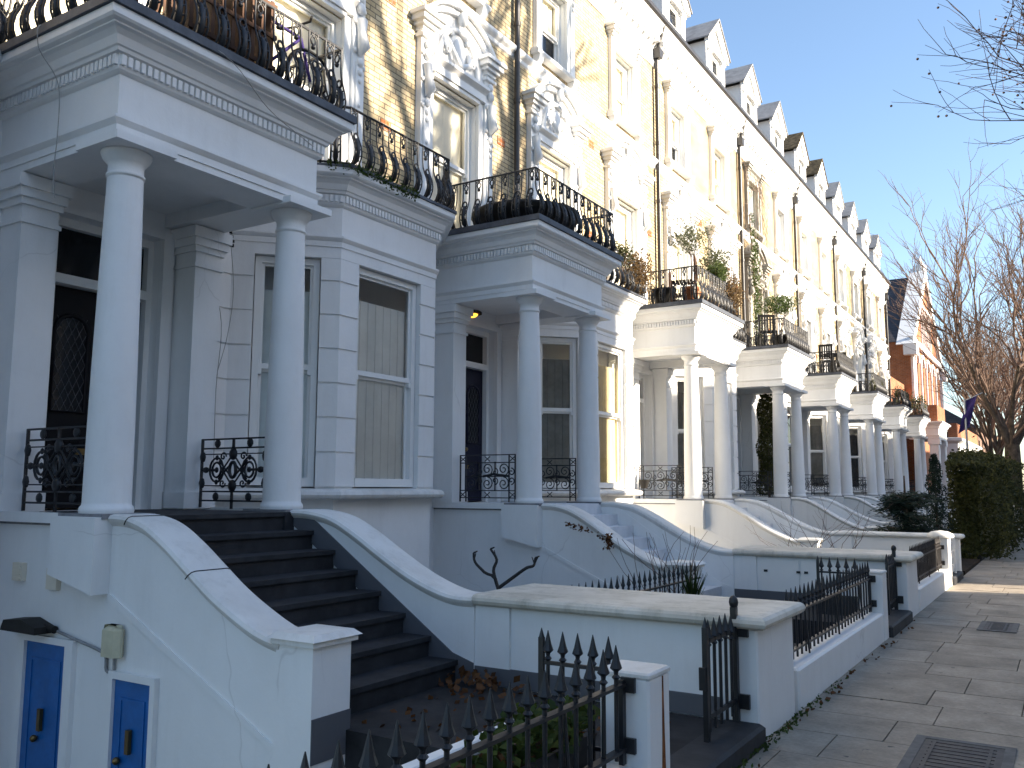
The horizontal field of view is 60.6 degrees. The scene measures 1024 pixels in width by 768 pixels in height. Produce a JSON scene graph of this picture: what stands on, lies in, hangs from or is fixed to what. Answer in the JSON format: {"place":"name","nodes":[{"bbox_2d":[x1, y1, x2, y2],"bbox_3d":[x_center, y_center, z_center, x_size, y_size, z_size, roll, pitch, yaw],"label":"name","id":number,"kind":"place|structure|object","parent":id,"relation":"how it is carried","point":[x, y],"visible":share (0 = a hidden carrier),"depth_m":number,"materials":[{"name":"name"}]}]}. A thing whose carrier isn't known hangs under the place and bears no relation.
{"place":"outdoors","nodes":[
{"label":"outdoors","id":0,"kind":"place"},
{"bbox_2d":[136,0,170,17],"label":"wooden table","id":1,"kind":"object","parent":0,"point":[168,9],"visible":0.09,"depth_m":7.21,"materials":[{"name":"brown wood"}]},
{"bbox_2d":[0,0,479,767],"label":"terraced house","id":2,"kind":"structure","parent":0,"point":[158,608],"depth_m":7.06,"materials":[{"name":"paint"}]},
{"bbox_2d":[19,641,63,767],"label":"basement door","id":3,"kind":"structure","parent":2,"relation":"in","point":[44,662],"depth_m":6.62,"materials":[{"name":"blue paint"}]},
{"bbox_2d":[1,0,86,40],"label":"upper window","id":4,"kind":"structure","parent":2,"relation":"in","point":[63,7],"depth_m":8.24,"materials":[{"name":"glass"}]},
{"bbox_2d":[42,285,140,508],"bbox_3d":[-4.069,0.145,8.455,0.128,2.080,0.990,-4,-8,32],"label":"front door","id":5,"kind":"structure","parent":2,"relation":"in","point":[74,312],"depth_m":8.29,"materials":[{"name":"black paint"}]},
{"bbox_2d":[111,679,149,767],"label":"basement door","id":6,"kind":"structure","parent":2,"relation":"in","point":[131,700],"depth_m":6.05,"materials":[{"name":"blue paint"}]},
{"bbox_2d":[180,0,277,71],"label":"trellis","id":7,"kind":"object","parent":2,"relation":"on","point":[190,21],"visible":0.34,"depth_m":7.85,"materials":[{"name":"brown wood"}]},
{"bbox_2d":[273,16,328,99],"bbox_3d":[-2.290,-3.170,8.320,0.454,0.894,1.660,-4,-8,32],"label":"bicycle","id":8,"kind":"object","parent":2,"relation":"on","point":[304,51],"visible":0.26,"depth_m":8.64,"materials":[{"name":"metal"}]},
{"bbox_2d":[211,0,734,596],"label":"terraced house","id":9,"kind":"structure","parent":0,"point":[429,310],"depth_m":11.92,"materials":[{"name":"paint"}]},
{"bbox_2d":[247,256,319,486],"bbox_3d":[-2.568,-0.146,9.900,0.712,2.590,0.148,2,-7,-14],"label":"bay window","id":10,"kind":"structure","parent":9,"relation":"in","point":[262,297],"depth_m":9.88,"materials":[{"name":"white paint"}]},
{"bbox_2d":[272,0,335,162],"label":"upper window","id":11,"kind":"structure","parent":9,"relation":"in","point":[298,10],"depth_m":11.27,"materials":[{"name":"glass"}]},
{"bbox_2d":[327,158,419,201],"bbox_3d":[-1.561,-2.423,10.369,0.245,0.225,1.429,-6,-9,40],"label":"moss","id":12,"kind":"object","parent":9,"relation":"on","point":[400,188],"visible":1,"depth_m":10.35,"materials":[{"name":"green plant"}]},
{"bbox_2d":[353,268,415,486],"bbox_3d":[-1.604,-0.043,10.736,0.148,2.590,1.150,-4,-8,32],"label":"bay window","id":13,"kind":"structure","parent":9,"relation":"in","point":[384,425],"depth_m":10.84,"materials":[{"name":"white paint"}]},
{"bbox_2d":[432,86,469,228],"bbox_3d":[-1.048,-3.378,13.626,0.144,2.320,1.200,-4,-8,32],"label":"upper window","id":14,"kind":"structure","parent":9,"relation":"in","point":[451,118],"depth_m":13.94,"materials":[{"name":"glass"}]},
{"bbox_2d":[465,368,482,500],"bbox_3d":[-0.743,0.782,13.708,0.128,2.080,0.990,-4,-8,32],"label":"front door","id":15,"kind":"structure","parent":9,"relation":"in","point":[473,407],"depth_m":13.93,"materials":[{"name":"black paint"}]},
{"bbox_2d":[473,547,539,589],"bbox_3d":[-0.072,2.424,9.271,0.844,1.377,0.040,-4,-8,32],"label":"pruned shrub","id":16,"kind":"object","parent":9,"relation":"attached to","point":[497,585],"visible":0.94,"depth_m":9.37,"materials":[{"name":"plant"}]},
{"bbox_2d":[471,199,580,227],"bbox_3d":[0.209,-2.335,13.418,1.680,0.460,1.680,-4,-8,32],"label":"planter bowl","id":17,"kind":"object","parent":9,"relation":"on","point":[535,203],"visible":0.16,"depth_m":12.77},
{"bbox_2d":[565,522,613,549],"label":"withered creeper","id":18,"kind":"object","parent":9,"relation":"attached to","point":[609,542],"visible":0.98,"depth_m":11.00,"materials":[{"name":"brown plant"}]},
{"bbox_2d":[345,682,719,767],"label":"garden path","id":19,"kind":"structure","parent":0,"point":[685,729],"depth_m":5.57,"materials":[{"name":"stone"}]},
{"bbox_2d":[513,0,835,548],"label":"terraced house","id":20,"kind":"structure","parent":0,"point":[587,85],"depth_m":17.42,"materials":[{"name":"paint"}]},
{"bbox_2d":[539,156,563,202],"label":"upper window","id":21,"kind":"structure","parent":20,"relation":"in","point":[546,165],"depth_m":16.60,"materials":[{"name":"white paint"}]},
{"bbox_2d":[543,0,559,64],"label":"upper window","id":22,"kind":"structure","parent":20,"relation":"in","point":[551,9],"depth_m":16.99,"materials":[{"name":"white paint"}]},
{"bbox_2d":[540,337,576,487],"bbox_3d":[0.758,0.491,15.153,0.712,2.590,0.148,2,-7,-14],"label":"bay window","id":23,"kind":"structure","parent":20,"relation":"in","point":[558,376],"depth_m":15.19,"materials":[{"name":"white paint"}]},
{"bbox_2d":[598,343,623,487],"bbox_3d":[1.722,0.594,15.989,0.148,2.590,1.150,-4,-8,32],"label":"bay window","id":24,"kind":"structure","parent":20,"relation":"in","point":[610,380],"depth_m":16.22,"materials":[{"name":"glass"}]},
{"bbox_2d":[609,239,634,280],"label":"heather plant","id":25,"kind":"object","parent":20,"relation":"on","point":[621,249],"visible":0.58,"depth_m":16.26,"materials":[{"name":"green plant"}]},
{"bbox_2d":[616,60,627,121],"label":"upper window","id":26,"kind":"structure","parent":20,"relation":"in","point":[621,72],"depth_m":19.61,"materials":[{"name":"glass"}]},
{"bbox_2d":[615,204,631,285],"bbox_3d":[2.279,-2.741,18.879,0.144,2.320,1.200,-4,-8,32],"label":"upper window","id":27,"kind":"structure","parent":20,"relation":"in","point":[623,223],"depth_m":19.32,"materials":[{"name":"white paint"}]},
{"bbox_2d":[614,248,652,296],"bbox_3d":[2.363,-2.122,16.703,1.054,1.084,0.651,5,-8,-35],"label":"heather plant","id":28,"kind":"object","parent":20,"relation":"on","point":[638,270],"visible":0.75,"depth_m":16.69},
{"bbox_2d":[653,287,676,302],"bbox_3d":[3.099,-1.743,17.882,0.518,0.360,0.511,-4,-8,32],"label":"plant pot","id":29,"kind":"object","parent":20,"relation":"on","point":[667,295],"visible":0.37,"depth_m":17.70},
{"bbox_2d":[671,254,697,301],"bbox_3d":[3.452,-2.073,17.587,0.486,0.950,0.440,-2,-7,17],"label":"balcony chair","id":30,"kind":"object","parent":20,"relation":"on","point":[695,276],"visible":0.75,"depth_m":17.47,"materials":[{"name":"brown wood"}]},
{"bbox_2d":[685,286,699,299],"bbox_3d":[3.666,-1.764,17.941,0.346,0.420,0.340,-4,-8,32],"label":"plant pot","id":31,"kind":"object","parent":20,"relation":"on","point":[688,291],"visible":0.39,"depth_m":17.83,"materials":[{"name":"ceramic"}]},
{"bbox_2d":[667,215,713,285],"bbox_3d":[3.637,-2.687,18.052,0.977,1.522,0.849,5,-8,-35],"label":"olive tree","id":32,"kind":"object","parent":31,"relation":"in","point":[689,236],"visible":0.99,"depth_m":18.02,"materials":[{"name":"green plant"}]},
{"bbox_2d":[698,246,733,287],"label":"grey shrub","id":33,"kind":"object","parent":20,"relation":"on","point":[711,261],"visible":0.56,"depth_m":19.10,"materials":[{"name":"green plant"}]},
{"bbox_2d":[704,259,729,306],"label":"box plant","id":34,"kind":"object","parent":20,"relation":"on","point":[719,272],"visible":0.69,"depth_m":18.45,"materials":[{"name":"green plant"}]},
{"bbox_2d":[711,267,746,314],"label":"heather plant","id":35,"kind":"object","parent":20,"relation":"on","point":[737,296],"visible":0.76,"depth_m":18.83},
{"bbox_2d":[651,0,890,531],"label":"terraced house","id":36,"kind":"structure","parent":0,"point":[703,115],"depth_m":22.74,"materials":[{"name":"paint"}]},
{"bbox_2d":[671,112,679,164],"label":"upper window","id":37,"kind":"structure","parent":36,"relation":"in","point":[674,136],"depth_m":22.26,"materials":[{"name":"white paint"}]},
{"bbox_2d":[672,242,683,299],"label":"upper window","id":38,"kind":"structure","parent":36,"relation":"in","point":[677,260],"depth_m":21.98,"materials":[{"name":"white paint"}]},
{"bbox_2d":[675,376,703,488],"bbox_3d":[4.085,1.128,20.405,0.712,2.590,0.148,2,-7,-14],"label":"bay window","id":39,"kind":"structure","parent":36,"relation":"in","point":[679,397],"depth_m":20.40,"materials":[{"name":"white paint"}]},
{"bbox_2d":[714,153,720,199],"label":"upper window","id":40,"kind":"structure","parent":36,"relation":"in","point":[716,159],"depth_m":24.89,"materials":[{"name":"glass"}]},
{"bbox_2d":[727,383,731,483],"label":"bay window","id":41,"kind":"structure","parent":36,"relation":"in","point":[727,383],"depth_m":21.71,"materials":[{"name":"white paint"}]},
{"bbox_2d":[755,393,773,496],"bbox_3d":[7.035,1.666,24.074,0.749,2.851,0.735,-4,-8,32],"label":"evergreen shrub","id":42,"kind":"object","parent":36,"relation":"on","point":[766,430],"visible":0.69,"depth_m":24.01,"materials":[{"name":"green plant"}]},
{"bbox_2d":[757,314,777,344],"bbox_3d":[6.738,-1.403,23.119,0.440,0.950,0.486,-1,-7,9],"label":"balcony chair","id":43,"kind":"object","parent":36,"relation":"on","point":[769,330],"visible":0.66,"depth_m":23.33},
{"bbox_2d":[771,334,786,343],"bbox_3d":[7.275,-1.083,23.546,0.605,0.420,0.596,-4,-8,32],"label":"plant pot","id":44,"kind":"object","parent":36,"relation":"on","point":[784,337],"visible":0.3,"depth_m":23.32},
{"bbox_2d":[758,294,799,331],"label":"topiary plant","id":45,"kind":"object","parent":44,"relation":"in","point":[778,307],"visible":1,"depth_m":23.59,"materials":[{"name":"green plant"}]},
{"bbox_2d":[793,603,846,642],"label":"garden path","id":46,"kind":"structure","parent":0,"point":[794,630],"depth_m":10.03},
{"bbox_2d":[816,556,857,620],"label":"iron gate","id":47,"kind":"structure","parent":46,"relation":"on","point":[829,566],"depth_m":9.88,"materials":[{"name":"metal"}]},
{"bbox_2d":[725,64,923,526],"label":"terraced house","id":48,"kind":"structure","parent":0,"point":[766,162],"depth_m":28.11,"materials":[{"name":"paint"}]},
{"bbox_2d":[749,187,753,225],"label":"upper window","id":49,"kind":"structure","parent":48,"relation":"in","point":[750,200],"depth_m":27.53,"materials":[{"name":"white paint"}]},
{"bbox_2d":[742,155,771,345],"bbox_3d":[7.729,-3.491,26.724,0.439,6.606,2.743,-4,-8,32],"label":"climbing plant","id":50,"kind":"object","parent":48,"relation":"attached to","point":[755,284],"visible":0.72,"depth_m":26.06,"materials":[{"name":"green plant"}]},
{"bbox_2d":[755,400,772,487],"bbox_3d":[7.411,1.765,25.658,0.712,2.590,0.148,2,-7,-14],"label":"bay window","id":51,"kind":"structure","parent":48,"relation":"in","point":[758,432],"depth_m":25.61,"materials":[{"name":"white paint"}]},
{"bbox_2d":[777,213,780,249],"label":"upper window","id":52,"kind":"structure","parent":48,"relation":"in","point":[778,216],"depth_m":30.14,"materials":[{"name":"white paint"}]},
{"bbox_2d":[787,402,791,488],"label":"bay window","id":53,"kind":"structure","parent":48,"relation":"in","point":[788,404],"depth_m":26.68,"materials":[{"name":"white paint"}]},
{"bbox_2d":[818,344,835,371],"bbox_3d":[10.173,-0.780,28.247,0.440,0.950,0.486,-4,-8,34],"label":"balcony chair","id":54,"kind":"object","parent":48,"relation":"on","point":[829,348],"visible":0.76,"depth_m":28.09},
{"bbox_2d":[685,0,1023,486],"label":"sky","id":55,"kind":"structure","parent":0,"point":[834,68],"materials":[{"name":"blue"}]},
{"bbox_2d":[783,132,946,529],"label":"terraced house","id":56,"kind":"structure","parent":0,"point":[818,223],"depth_m":33.17,"materials":[{"name":"paint"}]},
{"bbox_2d":[809,415,826,488],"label":"bay window","id":57,"kind":"structure","parent":56,"relation":"in","point":[818,456],"depth_m":30.95,"materials":[{"name":"glass"}]},
{"bbox_2d":[741,532,1023,767],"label":"pavement","id":58,"kind":"structure","parent":0,"point":[873,702],"depth_m":7.02,"materials":[{"name":"stone"}]},
{"bbox_2d":[600,763,631,767],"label":"wall","id":59,"kind":"structure","parent":58,"relation":"on","point":[609,765],"depth_m":4.16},
{"bbox_2d":[267,645,636,767],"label":"street railing","id":60,"kind":"object","parent":59,"relation":"on","point":[621,687],"visible":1,"depth_m":3.56,"materials":[{"name":"black metal"}]},
{"bbox_2d":[600,660,669,767],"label":"pier","id":61,"kind":"structure","parent":58,"relation":"on","point":[647,716],"depth_m":4.21,"materials":[{"name":"paint"}]},
{"bbox_2d":[538,628,612,760],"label":"iron gate","id":62,"kind":"structure","parent":61,"relation":"attached to","point":[545,646],"depth_m":4.66,"materials":[{"name":"metal"}]},
{"bbox_2d":[362,620,914,767],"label":"fallen leaves","id":63,"kind":"object","parent":58,"relation":"on","point":[490,681],"visible":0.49,"depth_m":6.41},
{"bbox_2d":[670,719,765,767],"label":"gate step","id":64,"kind":"object","parent":58,"relation":"on","point":[731,744],"visible":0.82,"depth_m":5.10,"materials":[{"name":"stone"}]},
{"bbox_2d":[732,670,850,767],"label":"pavement weeds","id":65,"kind":"object","parent":58,"relation":"on","point":[765,745],"visible":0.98,"depth_m":5.79,"materials":[{"name":"green plant"}]},
{"bbox_2d":[857,569,888,640],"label":"pier","id":66,"kind":"structure","parent":58,"relation":"on","point":[879,590],"depth_m":9.44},
{"bbox_2d":[888,609,912,637],"bbox_3d":[4.424,2.808,10.243,0.280,0.175,1.480,-4,-8,32],"label":"gate step","id":67,"kind":"object","parent":58,"relation":"on","point":[899,621],"visible":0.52,"depth_m":10.17,"materials":[{"name":"stone"}]},
{"bbox_2d":[926,530,953,586],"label":"pier","id":68,"kind":"structure","parent":58,"relation":"on","point":[944,536],"depth_m":14.70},
{"bbox_2d":[863,137,1023,508],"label":"plane tree","id":69,"kind":"object","parent":58,"relation":"on","point":[1012,439],"visible":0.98,"depth_m":38.35,"materials":[{"name":"brown plant"}]},
{"bbox_2d":[890,0,1023,209],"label":"plane tree","id":70,"kind":"object","parent":58,"relation":"on","point":[1000,43],"visible":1,"depth_m":12.08,"materials":[{"name":"brown plant"}]},
{"bbox_2d":[897,734,1016,767],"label":"manhole cover","id":71,"kind":"object","parent":58,"relation":"on","point":[923,751],"visible":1,"depth_m":5.31,"materials":[{"name":"metal"}]},
{"bbox_2d":[952,571,963,584],"bbox_3d":[7.751,3.446,15.496,0.280,0.175,1.480,-4,-8,32],"label":"gate step","id":72,"kind":"object","parent":58,"relation":"on","point":[958,576],"visible":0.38,"depth_m":15.32,"materials":[{"name":"stone"}]},
{"bbox_2d":[950,535,956,572],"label":"wooden gate","id":73,"kind":"structure","parent":72,"relation":"on","point":[953,554],"depth_m":15.69,"materials":[{"name":"white paint"}]},
{"bbox_2d":[944,436,1023,559],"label":"hedge","id":74,"kind":"object","parent":58,"relation":"on","point":[985,514],"visible":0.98,"depth_m":20.53,"materials":[{"name":"green plant"}]},
{"bbox_2d":[976,621,1019,632],"bbox_3d":[5.726,2.855,10.318,0.400,0.010,0.820,-4,-8,32],"label":"manhole cover","id":75,"kind":"object","parent":58,"relation":"on","point":[994,626],"visible":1,"depth_m":10.29,"materials":[{"name":"metal"}]},
{"bbox_2d":[825,181,955,521],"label":"terraced house","id":76,"kind":"structure","parent":0,"point":[851,257],"depth_m":38.44,"materials":[{"name":"paint"}]},
{"bbox_2d":[849,426,862,488],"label":"bay window","id":77,"kind":"structure","parent":76,"relation":"in","point":[856,459],"depth_m":36.22,"materials":[{"name":"glass"}]},
{"bbox_2d":[884,257,950,494],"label":"gabled house","id":78,"kind":"structure","parent":0,"point":[908,365],"depth_m":51.81,"materials":[{"name":"orange brick"}]},
{"bbox_2d":[946,423,981,498],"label":"detached house","id":79,"kind":"structure","parent":0,"point":[955,440],"depth_m":64.83,"materials":[{"name":"white paint"}]},
{"bbox_2d":[944,409,988,451],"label":"distant house","id":80,"kind":"structure","parent":0,"point":[950,417],"depth_m":84.33,"materials":[{"name":"brown brick"}]},
{"bbox_2d":[961,558,979,575],"bbox_3d":[8.783,4.731,18.780,2.040,1.795,3.480,-4,-8,32],"label":"front garden","id":81,"kind":"object","parent":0,"point":[968,565],"visible":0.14,"depth_m":18.61,"materials":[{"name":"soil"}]},
{"bbox_2d":[865,476,950,532],"bbox_3d":[8.493,2.939,18.731,1.806,1.950,1.971,2,-7,-18],"label":"shrub","id":82,"kind":"object","parent":81,"relation":"on","point":[905,505],"visible":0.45,"depth_m":18.52,"materials":[{"name":"green plant"}]},
{"bbox_2d":[923,453,953,532],"bbox_3d":[9.580,2.792,19.752,0.822,2.491,0.821,-4,-8,32],"label":"conifer","id":83,"kind":"object","parent":81,"relation":"on","point":[935,479],"visible":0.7,"depth_m":19.75,"materials":[{"name":"green plant"}]},
{"bbox_2d":[938,289,1023,455],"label":"plane tree","id":84,"kind":"object","parent":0,"point":[1003,370],"visible":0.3,"depth_m":62.88,"materials":[{"name":"brown plant"}]},
{"bbox_2d":[949,327,1022,437],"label":"plane tree","id":85,"kind":"object","parent":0,"point":[1020,396],"visible":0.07,"depth_m":82.26,"materials":[{"name":"brown plant"}]},
{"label":"front garden","id":86,"kind":"structure","parent":0,"visible":0},
{"bbox_2d":[578,562,700,593],"bbox_3d":[1.315,2.396,8.925,0.047,0.960,3.390,-4,-8,32],"label":"area railing","id":87,"kind":"object","parent":86,"relation":"on","point":[660,586],"visible":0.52,"depth_m":9.27,"materials":[{"name":"black metal"}]},
{"bbox_2d":[607,529,716,592],"bbox_3d":[1.761,2.262,9.948,1.019,1.277,1.317,-4,-8,32],"label":"dead plant","id":88,"kind":"object","parent":86,"relation":"on","point":[667,589],"visible":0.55,"depth_m":9.98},
{"bbox_2d":[679,565,706,594],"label":"grass tuft","id":89,"kind":"object","parent":86,"relation":"on","point":[692,588],"visible":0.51,"depth_m":9.72,"materials":[{"name":"green plant"}]},
{"bbox_2d":[793,612,883,712],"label":"wall","id":90,"kind":"structure","parent":86,"relation":"on","point":[821,667],"depth_m":7.46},
{"bbox_2d":[784,561,876,659],"bbox_3d":[2.953,2.009,7.990,0.082,0.561,3.502,-4,-8,32],"label":"street railing","id":91,"kind":"object","parent":90,"relation":"on","point":[860,573],"visible":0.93,"depth_m":7.93,"materials":[{"name":"black metal"}]},
{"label":"basement ground","id":92,"kind":"structure","parent":0,"visible":0},
{"bbox_2d":[402,723,505,767],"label":"kerb wall","id":93,"kind":"structure","parent":92,"relation":"on","point":[439,753],"depth_m":3.86,"materials":[{"name":"white paint"}]},
{"bbox_2d":[472,583,805,735],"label":"bin store","id":94,"kind":"structure","parent":92,"relation":"on","point":[664,628],"depth_m":6.17,"materials":[{"name":"grey paint"}]},
{"bbox_2d":[699,595,750,742],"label":"iron gate","id":95,"kind":"structure","parent":94,"relation":"attached to","point":[737,702],"depth_m":5.43,"materials":[{"name":"metal"}]},
{"bbox_2d":[732,545,923,616],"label":"bin store","id":96,"kind":"structure","parent":92,"relation":"on","point":[769,572],"depth_m":11.59,"materials":[{"name":"grey paint"}]},
{"bbox_2d":[761,559,840,593],"bbox_3d":[3.796,2.575,11.543,1.030,0.480,0.031,-4,-8,32],"label":"cupboard door","id":97,"kind":"structure","parent":96,"relation":"in","point":[776,575],"depth_m":11.62,"materials":[{"name":"white paint"}]},
{"bbox_2d":[885,545,903,614],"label":"iron gate","id":98,"kind":"structure","parent":96,"relation":"attached to","point":[894,599],"depth_m":10.73,"materials":[{"name":"metal"}]},
{"bbox_2d":[834,530,964,570],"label":"garden wall","id":99,"kind":"structure","parent":92,"relation":"on","point":[900,541],"depth_m":16.79,"materials":[{"name":"grey paint"}]},
{"bbox_2d":[856,219,948,504],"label":"terraced house","id":100,"kind":"structure","parent":92,"relation":"on","point":[877,345],"depth_m":43.66,"materials":[{"name":"paint"}]},
{"bbox_2d":[882,434,888,488],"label":"bay window","id":101,"kind":"structure","parent":100,"relation":"in","point":[883,435],"depth_m":41.49,"materials":[{"name":"glass"}]},
{"bbox_2d":[910,391,928,414],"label":"box plant","id":102,"kind":"object","parent":100,"relation":"on","point":[920,398],"visible":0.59,"depth_m":44.64,"materials":[{"name":"green plant"}]},
{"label":"front garden","id":103,"kind":"structure","parent":92,"relation":"on","visible":0},
{"bbox_2d":[747,492,892,548],"bbox_3d":[4.824,2.509,14.075,1.591,1.591,3.310,1,-7,-8],"label":"bare shrub","id":104,"kind":"object","parent":103,"relation":"on","point":[823,534],"visible":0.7,"depth_m":13.94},
{"bbox_2d":[918,569,949,611],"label":"wall","id":105,"kind":"structure","parent":103,"relation":"on","point":[933,586],"depth_m":12.89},
{"bbox_2d":[909,538,944,583],"bbox_3d":[6.279,2.646,13.242,0.082,0.561,3.502,-4,-8,32],"label":"street railing","id":106,"kind":"object","parent":105,"relation":"on","point":[930,550],"visible":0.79,"depth_m":13.49,"materials":[{"name":"black metal"}]},
{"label":"planting bed","id":107,"kind":"structure","parent":92,"relation":"on","visible":0},
{"bbox_2d":[460,736,586,767],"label":"planter trough","id":108,"kind":"object","parent":107,"relation":"on","point":[552,761],"visible":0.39,"depth_m":4.02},
{"bbox_2d":[451,694,600,767],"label":"ground plant","id":109,"kind":"object","parent":108,"relation":"in","point":[518,744],"visible":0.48,"depth_m":3.94,"materials":[{"name":"green plant"}]},
{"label":"front garden","id":110,"kind":"structure","parent":0,"visible":0},
{"bbox_2d":[895,285,1023,454],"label":"plane tree","id":111,"kind":"object","parent":110,"relation":"on","point":[988,428],"visible":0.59,"depth_m":40.67,"materials":[{"name":"brown plant"}]},
{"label":"garden path","id":112,"kind":"structure","parent":0,"visible":0},
{"bbox_2d":[958,393,981,450],"bbox_3d":[16.768,2.902,31.864,0.878,5.188,0.120,-4,-8,32],"label":"banner","id":113,"kind":"object","parent":112,"relation":"on","point":[969,403],"visible":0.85,"depth_m":32.11,"materials":[{"name":"fabric"}]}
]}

